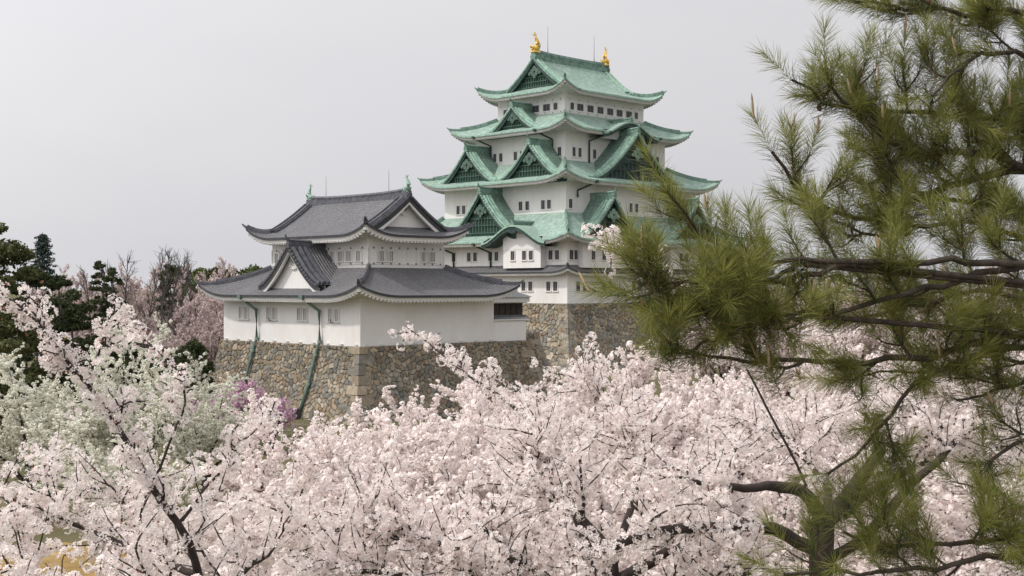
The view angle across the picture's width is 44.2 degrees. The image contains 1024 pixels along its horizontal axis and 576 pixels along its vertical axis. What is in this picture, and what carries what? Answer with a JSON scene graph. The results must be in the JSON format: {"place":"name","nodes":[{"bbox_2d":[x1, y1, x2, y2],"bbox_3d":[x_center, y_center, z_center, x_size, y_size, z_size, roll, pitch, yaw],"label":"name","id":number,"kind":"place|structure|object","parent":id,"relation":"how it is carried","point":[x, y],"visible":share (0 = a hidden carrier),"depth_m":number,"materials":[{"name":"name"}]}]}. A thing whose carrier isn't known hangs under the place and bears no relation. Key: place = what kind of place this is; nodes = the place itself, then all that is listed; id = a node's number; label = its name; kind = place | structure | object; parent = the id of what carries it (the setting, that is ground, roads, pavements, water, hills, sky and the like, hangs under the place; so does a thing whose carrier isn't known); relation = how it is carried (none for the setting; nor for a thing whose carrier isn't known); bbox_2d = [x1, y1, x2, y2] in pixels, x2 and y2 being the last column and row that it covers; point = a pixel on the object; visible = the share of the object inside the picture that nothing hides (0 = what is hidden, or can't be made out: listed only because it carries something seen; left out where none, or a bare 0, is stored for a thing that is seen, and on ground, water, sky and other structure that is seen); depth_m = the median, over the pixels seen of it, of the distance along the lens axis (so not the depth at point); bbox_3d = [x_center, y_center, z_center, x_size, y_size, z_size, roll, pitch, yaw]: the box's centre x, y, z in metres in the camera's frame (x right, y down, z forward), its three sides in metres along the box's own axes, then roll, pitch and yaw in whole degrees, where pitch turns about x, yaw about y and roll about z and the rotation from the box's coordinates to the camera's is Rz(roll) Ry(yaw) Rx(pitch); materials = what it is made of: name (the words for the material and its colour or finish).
{"place":"outdoors","nodes":[
{"label":"outdoors","id":0,"kind":"place"},
{"bbox_2d":[0,290,1023,574],"bbox_3d":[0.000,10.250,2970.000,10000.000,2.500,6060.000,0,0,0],"label":"ground","id":1,"kind":"structure","parent":0,"point":[66,536],"depth_m":88.14,"materials":[{"name":"green plant"}]},
{"bbox_2d":[0,222,53,388],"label":"pine tree","id":2,"kind":"object","parent":1,"relation":"on","point":[13,251],"visible":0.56,"depth_m":94.84,"materials":[{"name":"green plant"}]},
{"bbox_2d":[0,265,60,407],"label":"pine tree","id":3,"kind":"object","parent":1,"relation":"on","point":[48,282],"visible":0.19,"depth_m":107.80,"materials":[{"name":"green plant"}]},
{"bbox_2d":[0,309,66,451],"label":"pine tree","id":4,"kind":"object","parent":1,"relation":"on","point":[8,322],"visible":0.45,"depth_m":83.37,"materials":[{"name":"green plant"}]},
{"bbox_2d":[25,232,58,356],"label":"conifer tree","id":5,"kind":"object","parent":1,"relation":"on","point":[42,244],"visible":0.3,"depth_m":149.69,"materials":[{"name":"green plant"}]},
{"bbox_2d":[31,273,92,401],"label":"pine tree","id":6,"kind":"object","parent":1,"relation":"on","point":[74,319],"visible":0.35,"depth_m":111.20,"materials":[{"name":"green plant"}]},
{"bbox_2d":[7,263,117,372],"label":"distant cherry tree","id":7,"kind":"object","parent":1,"relation":"on","point":[33,292],"visible":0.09,"depth_m":145.36,"materials":[{"name":"pink plant"}]},
{"bbox_2d":[0,342,126,520],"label":"white cherry tree","id":8,"kind":"object","parent":1,"relation":"on","point":[28,431],"visible":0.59,"depth_m":48.91,"materials":[{"name":"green plant"}]},
{"bbox_2d":[49,288,109,398],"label":"evergreen shrub","id":9,"kind":"object","parent":1,"relation":"on","point":[69,296],"visible":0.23,"depth_m":121.46,"materials":[{"name":"green plant"}]},
{"bbox_2d":[0,542,167,575],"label":"dry grass patch","id":10,"kind":"object","parent":1,"relation":"on","point":[68,566],"visible":0.18,"depth_m":41.47,"materials":[{"name":"beige plant"}]},
{"bbox_2d":[75,265,100,336],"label":"bare tree","id":11,"kind":"object","parent":1,"relation":"on","point":[86,296],"visible":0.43,"depth_m":136.45,"materials":[{"name":"brown plant"}]},
{"bbox_2d":[49,292,142,351],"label":"distant cherry tree","id":12,"kind":"object","parent":1,"relation":"on","point":[83,333],"visible":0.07,"depth_m":138.60,"materials":[{"name":"pink plant"}]},
{"bbox_2d":[66,334,127,400],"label":"evergreen shrub","id":13,"kind":"object","parent":1,"relation":"on","point":[89,340],"visible":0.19,"depth_m":111.21,"materials":[{"name":"green plant"}]},
{"bbox_2d":[86,260,110,391],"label":"pine tree","id":14,"kind":"object","parent":1,"relation":"on","point":[98,265],"visible":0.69,"depth_m":127.55,"materials":[{"name":"green plant"}]},
{"bbox_2d":[63,269,142,332],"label":"distant cherry tree","id":15,"kind":"object","parent":1,"relation":"on","point":[68,288],"visible":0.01,"depth_m":150.18,"materials":[{"name":"pink plant"}]},
{"bbox_2d":[11,411,206,565],"bbox_3d":[-13.041,6.527,41.280,6.694,5.222,5.771,0,0,-27],"label":"white cherry tree","id":16,"kind":"object","parent":1,"relation":"on","point":[78,439],"visible":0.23,"depth_m":40.56,"materials":[{"name":"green plant"}]},
{"bbox_2d":[96,267,126,379],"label":"pine tree","id":17,"kind":"object","parent":1,"relation":"on","point":[111,272],"visible":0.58,"depth_m":123.55,"materials":[{"name":"green plant"}]},
{"bbox_2d":[74,262,167,335],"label":"distant cherry tree","id":18,"kind":"object","parent":1,"relation":"on","point":[129,289],"visible":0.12,"depth_m":160.79,"materials":[{"name":"pink plant"}]},
{"bbox_2d":[17,312,237,479],"bbox_3d":[-15.332,5.195,52.172,9.057,8.441,7.808,0,0,43],"label":"white cherry tree","id":19,"kind":"object","parent":1,"relation":"on","point":[157,416],"visible":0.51,"depth_m":51.71,"materials":[{"name":"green plant"}]},
{"bbox_2d":[81,311,174,382],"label":"distant cherry tree","id":20,"kind":"object","parent":1,"relation":"on","point":[151,325],"visible":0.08,"depth_m":124.69,"materials":[{"name":"pink plant"}]},
{"bbox_2d":[105,341,151,400],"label":"evergreen shrub","id":21,"kind":"object","parent":1,"relation":"on","point":[126,355],"visible":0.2,"depth_m":114.63,"materials":[{"name":"green plant"}]},
{"bbox_2d":[115,249,142,358],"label":"bare tree","id":22,"kind":"object","parent":1,"relation":"on","point":[127,277],"visible":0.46,"depth_m":135.45,"materials":[{"name":"brown plant"}]},
{"bbox_2d":[132,248,169,340],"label":"bare tree","id":23,"kind":"object","parent":1,"relation":"on","point":[152,294],"visible":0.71,"depth_m":141.10,"materials":[{"name":"brown plant"}]},
{"bbox_2d":[122,258,192,341],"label":"distant cherry tree","id":24,"kind":"object","parent":1,"relation":"on","point":[140,299],"visible":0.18,"depth_m":164.10,"materials":[{"name":"pink plant"}]},
{"bbox_2d":[139,345,178,409],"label":"evergreen shrub","id":25,"kind":"object","parent":1,"relation":"on","point":[159,372],"visible":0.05,"depth_m":111.52,"materials":[{"name":"green plant"}]},
{"bbox_2d":[147,244,177,334],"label":"bare tree","id":26,"kind":"object","parent":1,"relation":"on","point":[163,290],"visible":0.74,"depth_m":133.98,"materials":[{"name":"brown plant"}]},
{"bbox_2d":[155,265,177,336],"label":"pine tree","id":27,"kind":"object","parent":1,"relation":"on","point":[172,268],"visible":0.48,"depth_m":149.53,"materials":[{"name":"green plant"}]},
{"bbox_2d":[147,265,191,307],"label":"round tree","id":28,"kind":"object","parent":1,"relation":"on","point":[175,275],"visible":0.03,"depth_m":237.06,"materials":[{"name":"green plant"}]},
{"bbox_2d":[126,263,213,377],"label":"distant cherry tree","id":29,"kind":"object","parent":1,"relation":"on","point":[203,275],"visible":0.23,"depth_m":149.54,"materials":[{"name":"pink plant"}]},
{"bbox_2d":[156,249,185,343],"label":"bare tree","id":30,"kind":"object","parent":1,"relation":"on","point":[174,291],"visible":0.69,"depth_m":138.76,"materials":[{"name":"brown plant"}]},
{"bbox_2d":[143,328,208,383],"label":"distant cherry tree","id":31,"kind":"object","parent":1,"relation":"on","point":[183,339],"visible":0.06,"depth_m":128.77,"materials":[{"name":"pink plant"}]},
{"bbox_2d":[164,248,196,350],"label":"bare tree","id":32,"kind":"object","parent":1,"relation":"on","point":[182,295],"visible":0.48,"depth_m":141.24,"materials":[{"name":"brown plant"}]},
{"bbox_2d":[148,286,223,367],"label":"distant cherry tree","id":33,"kind":"object","parent":1,"relation":"on","point":[210,344],"visible":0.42,"depth_m":131.07,"materials":[{"name":"pink plant"}]},
{"bbox_2d":[172,251,202,375],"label":"bare tree","id":34,"kind":"object","parent":1,"relation":"on","point":[190,285],"visible":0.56,"depth_m":139.23,"materials":[{"name":"brown plant"}]},
{"bbox_2d":[165,338,215,412],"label":"evergreen shrub","id":35,"kind":"object","parent":1,"relation":"on","point":[195,348],"visible":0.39,"depth_m":111.40,"materials":[{"name":"green plant"}]},
{"bbox_2d":[0,280,386,575],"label":"cherry tree","id":36,"kind":"object","parent":1,"relation":"on","point":[166,525],"visible":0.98,"depth_m":9.54,"materials":[{"name":"pink plant"}]},
{"bbox_2d":[171,269,227,359],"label":"distant cherry tree","id":37,"kind":"object","parent":1,"relation":"on","point":[212,302],"visible":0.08,"depth_m":138.25,"materials":[{"name":"pink plant"}]},
{"bbox_2d":[183,267,219,307],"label":"round tree","id":38,"kind":"object","parent":1,"relation":"on","point":[195,270],"visible":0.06,"depth_m":228.52,"materials":[{"name":"green plant"}]},
{"bbox_2d":[182,266,233,349],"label":"round tree","id":39,"kind":"object","parent":1,"relation":"on","point":[210,271],"visible":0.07,"depth_m":224.25,"materials":[{"name":"green plant"}]},
{"bbox_2d":[188,392,232,440],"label":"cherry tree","id":40,"kind":"object","parent":1,"relation":"on","point":[212,401],"visible":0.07,"depth_m":94.50,"materials":[{"name":"purple plant"}]},
{"bbox_2d":[190,256,244,340],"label":"distant cherry tree","id":41,"kind":"object","parent":1,"relation":"on","point":[219,276],"visible":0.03,"depth_m":174.71,"materials":[{"name":"pink plant"}]},
{"bbox_2d":[150,366,286,491],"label":"white cherry tree","id":42,"kind":"object","parent":1,"relation":"on","point":[198,440],"visible":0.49,"depth_m":55.47,"materials":[{"name":"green plant"}]},
{"bbox_2d":[108,483,350,575],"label":"cherry tree","id":43,"kind":"object","parent":1,"relation":"on","point":[190,564],"visible":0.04,"depth_m":21.33,"materials":[{"name":"pink plant"}]},
{"bbox_2d":[214,377,267,418],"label":"magenta shrub","id":44,"kind":"object","parent":1,"relation":"on","point":[242,385],"visible":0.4,"depth_m":91.53,"materials":[{"name":"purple plant"}]},
{"bbox_2d":[238,264,261,272],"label":"round tree","id":45,"kind":"object","parent":1,"relation":"on","point":[253,268],"visible":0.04,"depth_m":238.97,"materials":[{"name":"green plant"}]},
{"bbox_2d":[258,396,296,451],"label":"magenta shrub","id":46,"kind":"object","parent":1,"relation":"on","point":[288,416],"visible":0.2,"depth_m":87.79,"materials":[{"name":"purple plant"}]},
{"bbox_2d":[276,422,323,436],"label":"rail fence","id":47,"kind":"object","parent":1,"relation":"on","point":[296,424],"visible":0.43,"depth_m":97.54,"materials":[{"name":"brown wood"}]},
{"bbox_2d":[175,388,458,575],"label":"cherry tree","id":48,"kind":"object","parent":1,"relation":"on","point":[269,467],"visible":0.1,"depth_m":27.68,"materials":[{"name":"pink plant"}]},
{"bbox_2d":[82,419,560,575],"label":"cherry tree","id":49,"kind":"object","parent":1,"relation":"on","point":[446,486],"visible":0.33,"depth_m":18.22,"materials":[{"name":"pink plant"}]},
{"bbox_2d":[206,393,470,527],"bbox_3d":[-4.432,6.024,34.138,7.480,6.320,8.440,0,0,20],"label":"cherry tree","id":50,"kind":"object","parent":1,"relation":"on","point":[426,472],"visible":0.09,"depth_m":34.68,"materials":[{"name":"pink plant"}]},
{"bbox_2d":[198,339,516,424],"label":"stone rampart","id":51,"kind":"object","parent":1,"relation":"on","point":[343,377],"visible":0.65,"depth_m":112.29,"materials":[{"name":"beige stone"}]},
{"bbox_2d":[194,175,523,417],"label":"corner turret","id":52,"kind":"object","parent":51,"relation":"on","point":[363,270],"visible":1,"depth_m":116.09,"materials":[{"name":"white paint"}]},
{"bbox_2d":[237,306,242,319],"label":"window","id":53,"kind":"structure","parent":52,"relation":"in","point":[240,308],"depth_m":121.81,"materials":[{"name":"paint"}]},
{"bbox_2d":[243,306,249,319],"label":"window","id":54,"kind":"structure","parent":52,"relation":"in","point":[246,308],"depth_m":121.04,"materials":[{"name":"paint"}]},
{"bbox_2d":[271,307,277,320],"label":"window","id":55,"kind":"structure","parent":52,"relation":"in","point":[274,309],"depth_m":117.72,"materials":[{"name":"paint"}]},
{"bbox_2d":[295,307,301,321],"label":"window","id":56,"kind":"structure","parent":52,"relation":"in","point":[298,309],"depth_m":114.96,"materials":[{"name":"paint"}]},
{"bbox_2d":[301,307,308,321],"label":"window","id":57,"kind":"structure","parent":52,"relation":"in","point":[304,309],"depth_m":114.29,"materials":[{"name":"paint"}]},
{"bbox_2d":[326,308,332,322],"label":"window","id":58,"kind":"structure","parent":52,"relation":"in","point":[329,310],"depth_m":111.63,"materials":[{"name":"paint"}]},
{"bbox_2d":[333,308,339,322],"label":"window","id":59,"kind":"structure","parent":52,"relation":"in","point":[336,310],"depth_m":110.91,"materials":[{"name":"paint"}]},
{"bbox_2d":[336,251,343,262],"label":"window","id":60,"kind":"structure","parent":52,"relation":"in","point":[340,254],"depth_m":116.29,"materials":[{"name":"paint"}]},
{"bbox_2d":[344,250,351,261],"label":"window","id":61,"kind":"structure","parent":52,"relation":"in","point":[348,253],"depth_m":115.49,"materials":[{"name":"paint"}]},
{"bbox_2d":[354,250,362,261],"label":"window","id":62,"kind":"structure","parent":52,"relation":"in","point":[357,252],"depth_m":114.46,"materials":[{"name":"paint"}]},
{"bbox_2d":[376,250,385,261],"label":"window","id":63,"kind":"structure","parent":52,"relation":"in","point":[382,252],"depth_m":114.46,"materials":[{"name":"paint"}]},
{"bbox_2d":[386,250,395,261],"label":"window","id":64,"kind":"structure","parent":52,"relation":"in","point":[391,252],"depth_m":115.19,"materials":[{"name":"paint"}]},
{"bbox_2d":[420,251,429,262],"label":"window","id":65,"kind":"structure","parent":52,"relation":"in","point":[422,253],"depth_m":118.00,"materials":[{"name":"paint"}]},
{"bbox_2d":[428,251,436,262],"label":"window","id":66,"kind":"structure","parent":52,"relation":"in","point":[431,254],"depth_m":118.73,"materials":[{"name":"paint"}]},
{"bbox_2d":[132,401,591,575],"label":"cherry tree","id":67,"kind":"object","parent":1,"relation":"on","point":[332,451],"visible":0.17,"depth_m":23.60,"materials":[{"name":"pink plant"}]},
{"bbox_2d":[313,379,601,494],"bbox_3d":[-1.700,6.125,43.284,9.844,6.109,9.721,0,0,-16],"label":"cherry tree","id":68,"kind":"object","parent":1,"relation":"on","point":[389,398],"visible":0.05,"depth_m":42.52,"materials":[{"name":"pink plant"}]},
{"bbox_2d":[350,357,622,530],"bbox_3d":[0.065,5.553,33.226,8.440,7.318,7.480,0,0,5],"label":"cherry tree","id":69,"kind":"object","parent":1,"relation":"on","point":[468,394],"visible":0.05,"depth_m":33.76,"materials":[{"name":"pink plant"}]},
{"bbox_2d":[497,340,556,406],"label":"stone rampart","id":70,"kind":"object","parent":1,"relation":"on","point":[516,356],"visible":0.19,"depth_m":121.75,"materials":[{"name":"grey stone"}]},
{"bbox_2d":[494,315,529,340],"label":"plaster wall","id":71,"kind":"structure","parent":70,"relation":"on","point":[509,327],"depth_m":121.83,"materials":[{"name":"white paint"}]},
{"bbox_2d":[277,321,797,575],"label":"cherry tree","id":72,"kind":"object","parent":1,"relation":"on","point":[392,527],"visible":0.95,"depth_m":11.30,"materials":[{"name":"pink plant"}]},
{"bbox_2d":[526,332,561,385],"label":"stone rampart","id":73,"kind":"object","parent":1,"relation":"on","point":[538,349],"visible":0.02,"depth_m":145.80,"materials":[{"name":"grey stone"}]},
{"bbox_2d":[494,291,530,314],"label":"gatehouse","id":74,"kind":"object","parent":73,"relation":"on","point":[511,304],"visible":0.15,"depth_m":146.19,"materials":[{"name":"paint"}]},
{"bbox_2d":[378,440,751,575],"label":"cherry tree","id":75,"kind":"object","parent":1,"relation":"on","point":[476,499],"visible":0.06,"depth_m":17.61,"materials":[{"name":"pink plant"}]},
{"bbox_2d":[448,366,681,478],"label":"cherry tree","id":76,"kind":"object","parent":1,"relation":"on","point":[493,404],"visible":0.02,"depth_m":48.20,"materials":[{"name":"pink plant"}]},
{"bbox_2d":[522,303,707,372],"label":"stone rampart","id":77,"kind":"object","parent":1,"relation":"on","point":[563,329],"visible":0.33,"depth_m":177.36,"materials":[{"name":"beige stone"}]},
{"bbox_2d":[417,32,744,302],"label":"castle keep","id":78,"kind":"structure","parent":77,"relation":"on","point":[535,179],"depth_m":188.02,"materials":[{"name":"white paint"}]},
{"bbox_2d":[542,103,550,112],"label":"window","id":79,"kind":"structure","parent":78,"relation":"in","point":[546,107],"depth_m":190.93,"materials":[{"name":"paint"}]},
{"bbox_2d":[553,249,559,260],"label":"window","id":80,"kind":"structure","parent":78,"relation":"in","point":[556,251],"depth_m":176.97,"materials":[{"name":"paint"}]},
{"bbox_2d":[576,103,584,111],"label":"window","id":81,"kind":"structure","parent":78,"relation":"in","point":[579,106],"depth_m":190.72,"materials":[{"name":"paint"}]},
{"bbox_2d":[586,104,594,113],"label":"window","id":82,"kind":"structure","parent":78,"relation":"in","point":[589,108],"depth_m":192.29,"materials":[{"name":"paint"}]},
{"bbox_2d":[606,107,613,116],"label":"window","id":83,"kind":"structure","parent":78,"relation":"in","point":[609,111],"depth_m":195.60,"materials":[{"name":"paint"}]},
{"bbox_2d":[428,340,807,575],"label":"cherry tree","id":84,"kind":"object","parent":1,"relation":"on","point":[670,445],"visible":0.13,"depth_m":24.57,"materials":[{"name":"pink plant"}]},
{"bbox_2d":[578,346,779,453],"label":"cherry tree","id":85,"kind":"object","parent":1,"relation":"on","point":[675,395],"visible":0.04,"depth_m":46.18,"materials":[{"name":"pink plant"}]},
{"bbox_2d":[568,340,794,521],"bbox_3d":[4.622,5.279,36.194,9.721,7.909,9.844,0,0,-41],"label":"cherry tree","id":86,"kind":"object","parent":1,"relation":"on","point":[643,372],"visible":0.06,"depth_m":35.64,"materials":[{"name":"pink plant"}]},
{"bbox_2d":[656,318,769,389],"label":"distant cherry tree","id":87,"kind":"object","parent":1,"relation":"on","point":[711,374],"visible":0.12,"depth_m":120.03,"materials":[{"name":"pink plant"}]},
{"bbox_2d":[667,352,866,492],"bbox_3d":[8.111,5.457,41.875,8.976,7.504,6.253,0,0,14],"label":"cherry tree","id":88,"kind":"object","parent":1,"relation":"on","point":[779,401],"visible":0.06,"depth_m":42.79,"materials":[{"name":"pink plant"}]},
{"bbox_2d":[532,222,1023,575],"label":"cherry tree","id":89,"kind":"object","parent":1,"relation":"on","point":[942,428],"visible":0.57,"depth_m":11.93,"materials":[{"name":"pink plant"}]},
{"bbox_2d":[553,391,1005,575],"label":"cherry tree","id":90,"kind":"object","parent":1,"relation":"on","point":[658,490],"visible":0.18,"depth_m":18.13,"materials":[{"name":"pink plant"}]},
{"bbox_2d":[708,275,856,405],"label":"distant cherry tree","id":91,"kind":"object","parent":1,"relation":"on","point":[782,354],"visible":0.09,"depth_m":111.30,"materials":[{"name":"pink plant"}]},
{"bbox_2d":[569,0,1023,575],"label":"pine tree","id":92,"kind":"object","parent":1,"relation":"on","point":[729,290],"visible":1,"depth_m":4.63,"materials":[{"name":"green plant"}]},
{"bbox_2d":[654,350,1023,574],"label":"cherry tree","id":93,"kind":"object","parent":1,"relation":"on","point":[757,477],"visible":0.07,"depth_m":25.43,"materials":[{"name":"pink plant"}]},
{"bbox_2d":[815,273,864,313],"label":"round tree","id":94,"kind":"object","parent":1,"relation":"on","point":[833,278],"visible":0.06,"depth_m":266.96,"materials":[{"name":"green plant"}]},
{"bbox_2d":[790,273,923,397],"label":"distant cherry tree","id":95,"kind":"object","parent":1,"relation":"on","point":[867,344],"visible":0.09,"depth_m":116.56,"materials":[{"name":"pink plant"}]},
{"bbox_2d":[699,280,1018,528],"bbox_3d":[9.963,4.476,34.901,8.976,9.582,6.253,0,0,34],"label":"cherry tree","id":96,"kind":"object","parent":1,"relation":"on","point":[808,365],"visible":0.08,"depth_m":34.11,"materials":[{"name":"pink plant"}]},
{"bbox_2d":[695,407,1023,575],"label":"cherry tree","id":97,"kind":"object","parent":1,"relation":"on","point":[954,535],"visible":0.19,"depth_m":16.55,"materials":[{"name":"pink plant"}]},
{"bbox_2d":[792,345,1023,574],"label":"cherry tree","id":98,"kind":"object","parent":1,"relation":"on","point":[1006,455],"visible":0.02,"depth_m":24.30,"materials":[{"name":"pink plant"}]},
{"bbox_2d":[872,264,1002,362],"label":"distant cherry tree","id":99,"kind":"object","parent":1,"relation":"on","point":[875,351],"visible":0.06,"depth_m":109.09,"materials":[{"name":"pink plant"}]},
{"bbox_2d":[855,275,1023,452],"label":"cherry tree","id":100,"kind":"object","parent":1,"relation":"on","point":[1020,367],"visible":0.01,"depth_m":36.47,"materials":[{"name":"pink plant"}]},
{"bbox_2d":[930,259,1023,412],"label":"distant cherry tree","id":101,"kind":"object","parent":1,"relation":"on","point":[1000,301],"visible":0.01,"depth_m":114.64,"materials":[{"name":"pink plant"}]},
{"bbox_2d":[0,0,1023,289],"label":"sky","id":102,"kind":"structure","parent":0,"point":[141,126],"materials":[{"name":"grey"}]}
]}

